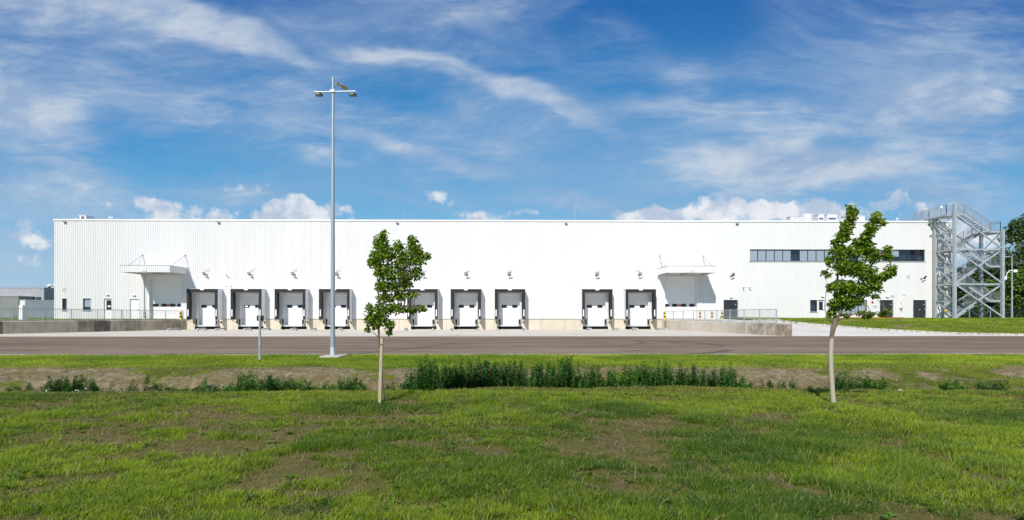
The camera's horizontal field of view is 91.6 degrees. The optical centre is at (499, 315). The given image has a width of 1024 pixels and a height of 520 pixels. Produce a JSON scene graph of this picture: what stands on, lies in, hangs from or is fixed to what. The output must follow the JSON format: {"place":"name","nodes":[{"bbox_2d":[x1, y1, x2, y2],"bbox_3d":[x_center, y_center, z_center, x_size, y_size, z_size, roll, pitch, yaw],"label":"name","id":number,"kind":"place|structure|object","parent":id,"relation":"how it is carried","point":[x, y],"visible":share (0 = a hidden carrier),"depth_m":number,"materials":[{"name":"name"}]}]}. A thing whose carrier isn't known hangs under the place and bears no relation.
{"place":"outdoors","nodes":[
{"label":"outdoors","id":0,"kind":"place"},
{"bbox_2d":[0,318,164,320],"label":"bank top grass","id":1,"kind":"structure","parent":0,"point":[40,319],"depth_m":52.09,"materials":[{"name":"green plant"}]},
{"bbox_2d":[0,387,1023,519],"bbox_3d":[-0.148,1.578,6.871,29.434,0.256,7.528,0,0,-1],"label":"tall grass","id":2,"kind":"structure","parent":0,"point":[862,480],"depth_m":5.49,"materials":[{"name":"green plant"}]},
{"bbox_2d":[0,318,1023,519],"bbox_3d":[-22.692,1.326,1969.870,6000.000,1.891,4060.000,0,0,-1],"label":"ground","id":3,"kind":"structure","parent":0,"point":[104,379],"depth_m":7.10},
{"bbox_2d":[19,299,26,304],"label":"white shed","id":4,"kind":"structure","parent":3,"relation":"on","point":[22,301],"depth_m":89.22,"materials":[{"name":"white"}]},
{"bbox_2d":[19,305,27,319],"bbox_3d":[-47.562,-0.251,49.755,0.413,1.563,0.640,0,0,-1],"label":"cabinet","id":5,"kind":"object","parent":3,"relation":"on","point":[24,314],"visible":0.79,"depth_m":49.55,"materials":[{"name":"white metal"}]},
{"bbox_2d":[0,287,53,317],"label":"office building","id":6,"kind":"structure","parent":3,"relation":"on","point":[10,297],"depth_m":94.93,"materials":[{"name":"paint"}]},
{"bbox_2d":[24,300,53,317],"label":"storage building","id":7,"kind":"structure","parent":3,"relation":"on","point":[45,305],"depth_m":89.06,"materials":[{"name":"white metal"}]},
{"bbox_2d":[43,375,98,391],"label":"flowering weeds","id":8,"kind":"object","parent":3,"relation":"on","point":[78,385],"visible":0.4,"depth_m":12.38,"materials":[{"name":"green plant"}]},
{"bbox_2d":[132,369,370,392],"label":"weeds","id":9,"kind":"object","parent":3,"relation":"on","point":[248,385],"visible":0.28,"depth_m":12.19,"materials":[{"name":"green plant"}]},
{"bbox_2d":[257,316,263,359],"bbox_3d":[-8.629,0.897,17.928,0.260,1.801,0.084,0,0,-1],"label":"sign post","id":10,"kind":"object","parent":3,"relation":"on","point":[260,318],"visible":0.88,"depth_m":17.91,"materials":[{"name":"grey metal"}]},
{"bbox_2d":[314,77,356,357],"bbox_3d":[-6.347,-3.724,19.384,1.408,11.148,1.244,0,0,-43],"label":"lamp post","id":11,"kind":"object","parent":3,"relation":"on","point":[332,305],"visible":0.93,"depth_m":19.30,"materials":[{"name":"metal"}]},
{"bbox_2d":[377,338,383,402],"bbox_3d":[-2.212,1.071,9.226,0.109,1.319,0.287,0,0,-20],"label":"trunk","id":12,"kind":"object","parent":3,"relation":"on","point":[381,344],"visible":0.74,"depth_m":9.11,"materials":[{"name":"wood"}]},
{"bbox_2d":[0,329,774,336],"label":"yard","id":13,"kind":"structure","parent":3,"relation":"on","point":[597,332],"depth_m":44.40,"materials":[{"name":"concrete"}]},
{"bbox_2d":[0,319,186,333],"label":"retaining wall","id":14,"kind":"structure","parent":13,"relation":"on","point":[35,326],"depth_m":48.36,"materials":[{"name":"concrete"}]},
{"bbox_2d":[1,308,175,321],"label":"railing","id":15,"kind":"object","parent":14,"relation":"on","point":[71,319],"visible":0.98,"depth_m":48.00,"materials":[{"name":"grey metal"}]},
{"bbox_2d":[53,219,951,329],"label":"warehouse","id":16,"kind":"structure","parent":13,"relation":"on","point":[779,265],"depth_m":57.03,"materials":[{"name":"white metal"}]},
{"bbox_2d":[61,298,67,310],"bbox_3d":[-49.310,-1.274,56.666,0.716,1.505,0.600,0,0,-1],"label":"window","id":17,"kind":"structure","parent":16,"relation":"in","point":[62,299],"depth_m":56.47,"materials":[{"name":"glass"}]},
{"bbox_2d":[79,215,94,218],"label":"roof unit","id":18,"kind":"structure","parent":16,"relation":"on","point":[85,217],"depth_m":59.44,"materials":[{"name":"white metal"}]},
{"bbox_2d":[82,298,91,310],"bbox_3d":[-46.807,-1.274,56.710,1.099,1.505,0.630,0,0,-1],"label":"window","id":19,"kind":"structure","parent":16,"relation":"in","point":[86,302],"depth_m":56.63,"materials":[{"name":"glass"}]},
{"bbox_2d":[103,298,112,318],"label":"door","id":20,"kind":"structure","parent":16,"relation":"in","point":[107,302],"depth_m":56.60,"materials":[{"name":"white metal"}]},
{"bbox_2d":[129,298,139,318],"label":"door","id":21,"kind":"structure","parent":16,"relation":"in","point":[134,303],"depth_m":56.65,"materials":[{"name":"white metal"}]},
{"bbox_2d":[120,254,186,274],"bbox_3d":[-38.097,-5.807,55.004,5.343,2.286,3.119,0,0,-1],"label":"canopy","id":22,"kind":"object","parent":16,"relation":"attached to","point":[155,269],"visible":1,"depth_m":53.50,"materials":[{"name":"white metal"}]},
{"bbox_2d":[152,275,180,318],"bbox_3d":[-37.981,-2.123,56.977,3.566,4.959,0.078,0,0,-1],"label":"sectional door","id":23,"kind":"structure","parent":16,"relation":"in","point":[166,289],"depth_m":56.97,"materials":[{"name":"white metal"}]},
{"bbox_2d":[187,289,222,328],"bbox_3d":[-33.215,-0.720,56.352,3.490,4.600,1.618,0,0,-1],"label":"loading dock","id":24,"kind":"object","parent":16,"relation":"attached to","point":[209,309],"visible":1,"depth_m":56.62,"materials":[{"name":"black rubber"}]},
{"bbox_2d":[199,294,214,324],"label":"door","id":25,"kind":"structure","parent":24,"relation":"in","point":[206,301],"depth_m":57.03,"materials":[{"name":"white metal"}]},
{"bbox_2d":[231,289,265,328],"bbox_3d":[-28.336,-0.720,56.408,3.490,4.600,1.618,0,0,-1],"label":"loading dock","id":26,"kind":"object","parent":16,"relation":"attached to","point":[252,306],"visible":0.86,"depth_m":56.74,"materials":[{"name":"black rubber"}]},
{"bbox_2d":[242,294,258,324],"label":"door","id":27,"kind":"structure","parent":26,"relation":"in","point":[250,313],"depth_m":57.09,"materials":[{"name":"white metal"}]},
{"bbox_2d":[274,289,308,328],"bbox_3d":[-23.451,-0.720,56.465,3.490,4.600,1.618,0,0,-1],"label":"loading dock","id":28,"kind":"object","parent":16,"relation":"attached to","point":[295,309],"visible":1,"depth_m":56.97,"materials":[{"name":"black rubber"}]},
{"bbox_2d":[285,294,303,324],"bbox_3d":[-23.459,-0.702,57.165,2.290,3.543,0.078,0,0,-1],"label":"door","id":29,"kind":"structure","parent":28,"relation":"in","point":[293,302],"depth_m":57.15,"materials":[{"name":"white metal"}]},
{"bbox_2d":[319,289,351,328],"bbox_3d":[-18.517,-0.720,56.522,3.490,4.600,1.618,0,0,-1],"label":"loading dock","id":30,"kind":"object","parent":16,"relation":"attached to","point":[343,309],"visible":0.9,"depth_m":56.88,"materials":[{"name":"black rubber"}]},
{"bbox_2d":[328,294,346,324],"bbox_3d":[-18.525,-0.702,57.221,2.290,3.543,0.078,0,0,-1],"label":"door","id":31,"kind":"structure","parent":30,"relation":"in","point":[340,299],"depth_m":57.22,"materials":[{"name":"white metal"}]},
{"bbox_2d":[407,289,438,328],"bbox_3d":[-8.667,-0.720,56.635,3.490,4.600,1.618,0,0,-1],"label":"loading dock","id":32,"kind":"object","parent":16,"relation":"attached to","point":[426,319],"visible":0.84,"depth_m":57.31,"materials":[{"name":"black rubber"}]},
{"bbox_2d":[414,294,433,324],"bbox_3d":[-8.675,-0.702,57.335,2.290,3.543,0.078,0,0,-1],"label":"door","id":33,"kind":"structure","parent":32,"relation":"in","point":[423,318],"depth_m":57.33,"materials":[{"name":"white metal"}]},
{"bbox_2d":[450,289,481,328],"bbox_3d":[-3.794,-0.720,56.691,3.490,4.600,1.618,0,0,-1],"label":"loading dock","id":34,"kind":"object","parent":16,"relation":"attached to","point":[465,310],"visible":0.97,"depth_m":57.37,"materials":[{"name":"black rubber"}]},
{"bbox_2d":[457,294,475,324],"bbox_3d":[-3.802,-0.702,57.391,2.290,3.543,0.078,0,0,-1],"label":"door","id":35,"kind":"structure","parent":34,"relation":"in","point":[466,303],"depth_m":57.38,"materials":[{"name":"white metal"}]},
{"bbox_2d":[494,289,524,328],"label":"loading dock","id":36,"kind":"object","parent":16,"relation":"attached to","point":[509,310],"visible":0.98,"depth_m":57.43,"materials":[{"name":"black rubber"}]},
{"bbox_2d":[500,294,518,324],"bbox_3d":[1.145,-0.702,57.448,2.290,3.543,0.078,0,0,-1],"label":"door","id":37,"kind":"structure","parent":36,"relation":"in","point":[509,303],"depth_m":57.44,"materials":[{"name":"white metal"}]},
{"bbox_2d":[580,289,612,328],"bbox_3d":[10.998,-0.720,56.861,3.490,4.600,1.618,0,0,-1],"label":"loading dock","id":38,"kind":"object","parent":16,"relation":"attached to","point":[593,310],"visible":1,"depth_m":57.54,"materials":[{"name":"black rubber"}]},
{"bbox_2d":[585,294,604,324],"bbox_3d":[10.990,-0.702,57.561,2.290,3.543,0.078,0,0,-1],"label":"door","id":39,"kind":"structure","parent":38,"relation":"in","point":[594,303],"depth_m":57.55,"materials":[{"name":"white metal"}]},
{"bbox_2d":[623,289,655,328],"bbox_3d":[15.914,-0.720,56.918,3.490,4.600,1.618,0,0,-1],"label":"loading dock","id":40,"kind":"object","parent":16,"relation":"attached to","point":[635,310],"visible":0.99,"depth_m":57.58,"materials":[{"name":"black rubber"}]},
{"bbox_2d":[628,294,646,324],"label":"door","id":41,"kind":"structure","parent":40,"relation":"in","point":[637,311],"depth_m":57.61,"materials":[{"name":"white metal"}]},
{"bbox_2d":[665,277,695,318],"bbox_3d":[20.835,-2.066,57.655,3.709,4.845,0.078,0,0,-1],"label":"sectional door","id":42,"kind":"structure","parent":16,"relation":"in","point":[680,295],"depth_m":57.64,"materials":[{"name":"white metal"}]},
{"bbox_2d":[657,255,715,274],"bbox_3d":[20.863,-5.802,55.684,5.448,2.277,3.119,0,0,-1],"label":"canopy","id":43,"kind":"object","parent":16,"relation":"attached to","point":[701,270],"visible":1,"depth_m":54.17,"materials":[{"name":"white metal"}]},
{"bbox_2d":[723,299,738,318],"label":"double door","id":44,"kind":"structure","parent":16,"relation":"in","point":[728,304],"depth_m":57.43,"materials":[{"name":"white metal"}]},
{"bbox_2d":[786,216,795,220],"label":"roof unit","id":45,"kind":"structure","parent":16,"relation":"on","point":[789,218],"depth_m":70.48,"materials":[{"name":"white metal"}]},
{"bbox_2d":[791,213,813,220],"bbox_3d":[39.256,-11.911,65.357,3.843,2.795,1.700,0,0,-1],"label":"roof duct","id":46,"kind":"object","parent":16,"relation":"on","point":[806,217],"visible":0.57,"depth_m":64.74,"materials":[{"name":"metal"}]},
{"bbox_2d":[809,299,816,311],"bbox_3d":[36.223,-1.141,57.680,1.001,1.486,0.542,0,0,-1],"label":"window","id":47,"kind":"structure","parent":16,"relation":"in","point":[811,301],"depth_m":57.93,"materials":[{"name":"glass"}]},
{"bbox_2d":[814,214,823,220],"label":"roof unit","id":48,"kind":"structure","parent":16,"relation":"on","point":[818,217],"depth_m":66.50,"materials":[{"name":"white metal"}]},
{"bbox_2d":[817,299,824,317],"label":"door","id":49,"kind":"structure","parent":16,"relation":"in","point":[820,302],"depth_m":57.54,"materials":[{"name":"white metal"}]},
{"bbox_2d":[824,214,836,220],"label":"roof unit","id":50,"kind":"structure","parent":16,"relation":"on","point":[830,217],"depth_m":66.52,"materials":[{"name":"white metal"}]},
{"bbox_2d":[749,249,925,261],"bbox_3d":[38.991,-6.962,57.683,20.568,1.496,0.600,0,0,-1],"label":"ribbon window","id":51,"kind":"structure","parent":16,"relation":"in","point":[755,255],"depth_m":57.55,"materials":[{"name":"glass"}]},
{"bbox_2d":[837,299,867,311],"bbox_3d":[40.504,-1.141,57.729,4.023,1.486,0.542,0,0,-1],"label":"window","id":52,"kind":"structure","parent":16,"relation":"in","point":[857,308],"depth_m":57.61,"materials":[{"name":"glass"}]},
{"bbox_2d":[844,216,864,220],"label":"roof unit","id":53,"kind":"structure","parent":16,"relation":"on","point":[861,218],"depth_m":66.56,"materials":[{"name":"white metal"}]},
{"bbox_2d":[879,299,893,316],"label":"double door","id":54,"kind":"structure","parent":16,"relation":"in","point":[889,303],"depth_m":57.64,"materials":[{"name":"white metal"}]},
{"bbox_2d":[912,299,926,317],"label":"double door","id":55,"kind":"structure","parent":16,"relation":"in","point":[919,306],"depth_m":57.68,"materials":[{"name":"white metal"}]},
{"bbox_2d":[932,216,932,297],"bbox_3d":[49.996,-6.939,57.516,0.100,9.755,0.128,0,0,-1],"label":"gas pipe","id":56,"kind":"object","parent":16,"relation":"attached to","point":[932,257],"visible":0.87,"depth_m":57.48,"materials":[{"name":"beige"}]},
{"bbox_2d":[363,229,431,399],"bbox_3d":[-1.915,0.031,9.336,1.312,3.335,0.646,0,0,-1],"label":"young tree","id":57,"kind":"object","parent":3,"relation":"on","point":[403,283],"visible":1,"depth_m":9.24,"materials":[{"name":"green plant"}]},
{"bbox_2d":[4,374,990,391],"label":"scattered weeds","id":58,"kind":"object","parent":3,"relation":"on","point":[205,383],"visible":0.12,"depth_m":13.33,"materials":[{"name":"green plant"}]},
{"bbox_2d":[0,353,1022,354],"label":"kerb edging","id":59,"kind":"object","parent":3,"relation":"on","point":[409,354],"visible":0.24,"depth_m":20.29,"materials":[{"name":"grey concrete"}]},
{"bbox_2d":[0,353,1023,370],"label":"verge grass","id":60,"kind":"structure","parent":3,"relation":"on","point":[994,358],"depth_m":17.63,"materials":[{"name":"green plant"}]},
{"bbox_2d":[0,384,1023,519],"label":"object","id":61,"kind":"object","parent":3,"relation":"on","point":[471,437],"visible":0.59,"depth_m":6.89,"materials":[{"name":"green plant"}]},
{"bbox_2d":[0,384,1023,519],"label":"broadleaf weeds","id":62,"kind":"object","parent":3,"relation":"on","point":[889,514],"visible":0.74,"depth_m":5.26,"materials":[{"name":"green plant"}]},
{"bbox_2d":[3,366,1023,491],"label":"stones","id":63,"kind":"object","parent":3,"relation":"on","point":[396,375],"visible":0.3,"depth_m":14.75,"materials":[{"name":"grey stone"}]},
{"bbox_2d":[384,354,795,389],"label":"tall weeds","id":64,"kind":"object","parent":3,"relation":"on","point":[428,378],"visible":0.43,"depth_m":12.27,"materials":[{"name":"green plant"}]},
{"bbox_2d":[662,319,791,335],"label":"retaining wall","id":65,"kind":"structure","parent":3,"relation":"on","point":[777,329],"depth_m":45.25,"materials":[{"name":"concrete"}]},
{"bbox_2d":[666,309,776,323],"bbox_3d":[20.497,0.128,48.588,0.290,1.345,17.350,0,0,-11],"label":"railing","id":66,"kind":"object","parent":65,"relation":"on","point":[735,315],"visible":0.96,"depth_m":47.27,"materials":[{"name":"grey metal"}]},
{"bbox_2d":[748,371,887,389],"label":"ditch weeds","id":67,"kind":"object","parent":3,"relation":"on","point":[839,384],"visible":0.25,"depth_m":12.23,"materials":[{"name":"green plant"}]},
{"bbox_2d":[820,204,897,402],"bbox_3d":[6.396,-0.165,8.843,1.455,3.663,0.593,0,0,-1],"label":"young tree","id":68,"kind":"object","parent":3,"relation":"on","point":[848,294],"visible":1,"depth_m":8.78,"materials":[{"name":"green plant"}]},
{"bbox_2d":[753,319,1023,334],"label":"kerb","id":69,"kind":"structure","parent":3,"relation":"on","point":[897,329],"depth_m":41.32,"materials":[{"name":"concrete"}]},
{"bbox_2d":[941,378,951,389],"bbox_3d":[11.255,1.880,12.563,0.324,0.622,0.367,0,0,-1],"label":"weed plant","id":70,"kind":"object","parent":3,"relation":"on","point":[944,386],"visible":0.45,"depth_m":12.55,"materials":[{"name":"green plant"}]},
{"bbox_2d":[951,266,984,311],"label":"tree","id":71,"kind":"object","parent":3,"relation":"on","point":[961,293],"visible":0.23,"depth_m":96.37,"materials":[{"name":"green plant"}]},
{"bbox_2d":[965,257,998,300],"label":"tree","id":72,"kind":"object","parent":3,"relation":"on","point":[986,274],"visible":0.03,"depth_m":106.45,"materials":[{"name":"green plant"}]},
{"bbox_2d":[951,305,1022,315],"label":"undergrowth","id":73,"kind":"object","parent":3,"relation":"on","point":[1007,312],"visible":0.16,"depth_m":79.50,"materials":[{"name":"green plant"}]},
{"bbox_2d":[964,278,1016,310],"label":"tree","id":74,"kind":"object","parent":3,"relation":"on","point":[990,288],"visible":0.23,"depth_m":84.34,"materials":[{"name":"green plant"}]},
{"bbox_2d":[959,307,1023,317],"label":"fence","id":75,"kind":"object","parent":3,"relation":"on","point":[990,316],"visible":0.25,"depth_m":72.83,"materials":[{"name":"metal"}]},
{"bbox_2d":[974,379,1010,390],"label":"sparse weeds","id":76,"kind":"object","parent":3,"relation":"on","point":[995,385],"visible":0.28,"depth_m":12.18,"materials":[{"name":"green plant"}]},
{"bbox_2d":[983,251,1015,280],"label":"tree","id":77,"kind":"object","parent":3,"relation":"on","point":[995,269],"visible":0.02,"depth_m":100.30,"materials":[{"name":"green plant"}]},
{"bbox_2d":[984,218,1023,276],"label":"tree","id":78,"kind":"object","parent":3,"relation":"on","point":[1013,236],"visible":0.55,"depth_m":92.98,"materials":[{"name":"green plant"}]},
{"bbox_2d":[991,268,1023,310],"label":"tree","id":79,"kind":"object","parent":3,"relation":"on","point":[1018,288],"visible":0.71,"depth_m":82.33,"materials":[{"name":"green plant"}]},
{"bbox_2d":[1011,213,1023,259],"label":"tree","id":80,"kind":"object","parent":3,"relation":"on","point":[1022,215],"visible":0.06,"depth_m":98.43,"materials":[{"name":"green plant"}]},
{"bbox_2d":[0,385,1023,519],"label":"short grass","id":81,"kind":"structure","parent":0,"point":[604,389],"depth_m":6.80,"materials":[{"name":"green plant"}]},
{"bbox_2d":[0,336,1023,354],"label":"road","id":82,"kind":"structure","parent":0,"point":[469,345],"depth_m":26.65,"materials":[{"name":"grey asphalt"}]},
{"bbox_2d":[0,362,1023,391],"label":"bank grass","id":83,"kind":"structure","parent":0,"point":[236,366],"depth_m":15.07,"materials":[{"name":"green plant"}]},
{"bbox_2d":[0,0,1023,287],"label":"sky","id":84,"kind":"structure","parent":0,"point":[118,109],"materials":[{"name":"blue"}]},
{"bbox_2d":[674,319,1023,335],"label":"driveway","id":85,"kind":"structure","parent":0,"point":[798,329],"depth_m":40.80,"materials":[{"name":"concrete"}]},
{"bbox_2d":[727,317,1023,333],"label":"lawn","id":86,"kind":"structure","parent":0,"point":[935,327],"depth_m":43.78,"materials":[{"name":"green plant"}]},
{"bbox_2d":[850,317,904,317],"bbox_3d":[43.097,0.233,57.051,6.532,0.090,0.188,0,0,-1],"label":"red hose","id":87,"kind":"object","parent":86,"relation":"on","point":[880,317],"visible":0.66,"depth_m":57.02,"materials":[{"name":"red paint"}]},
{"bbox_2d":[906,204,1004,317],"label":"stair tower","id":88,"kind":"structure","parent":86,"relation":"on","point":[955,280],"depth_m":55.38,"materials":[{"name":"metal"}]},
{"bbox_2d":[1005,270,1017,280],"bbox_3d":[56.240,-4.456,54.819,1.375,1.217,0.334,0,0,1],"label":"lamp","id":89,"kind":"object","parent":88,"relation":"attached to","point":[1015,271],"visible":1,"depth_m":54.78,"materials":[{"name":"white metal"}]},
{"bbox_2d":[1005,256,1012,317],"bbox_3d":[63.091,-3.415,61.731,1.040,7.829,0.240,0,0,-1],"label":"lamp post","id":90,"kind":"object","parent":86,"relation":"on","point":[1011,286],"visible":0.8,"depth_m":61.69,"materials":[{"name":"metal"}]}
]}

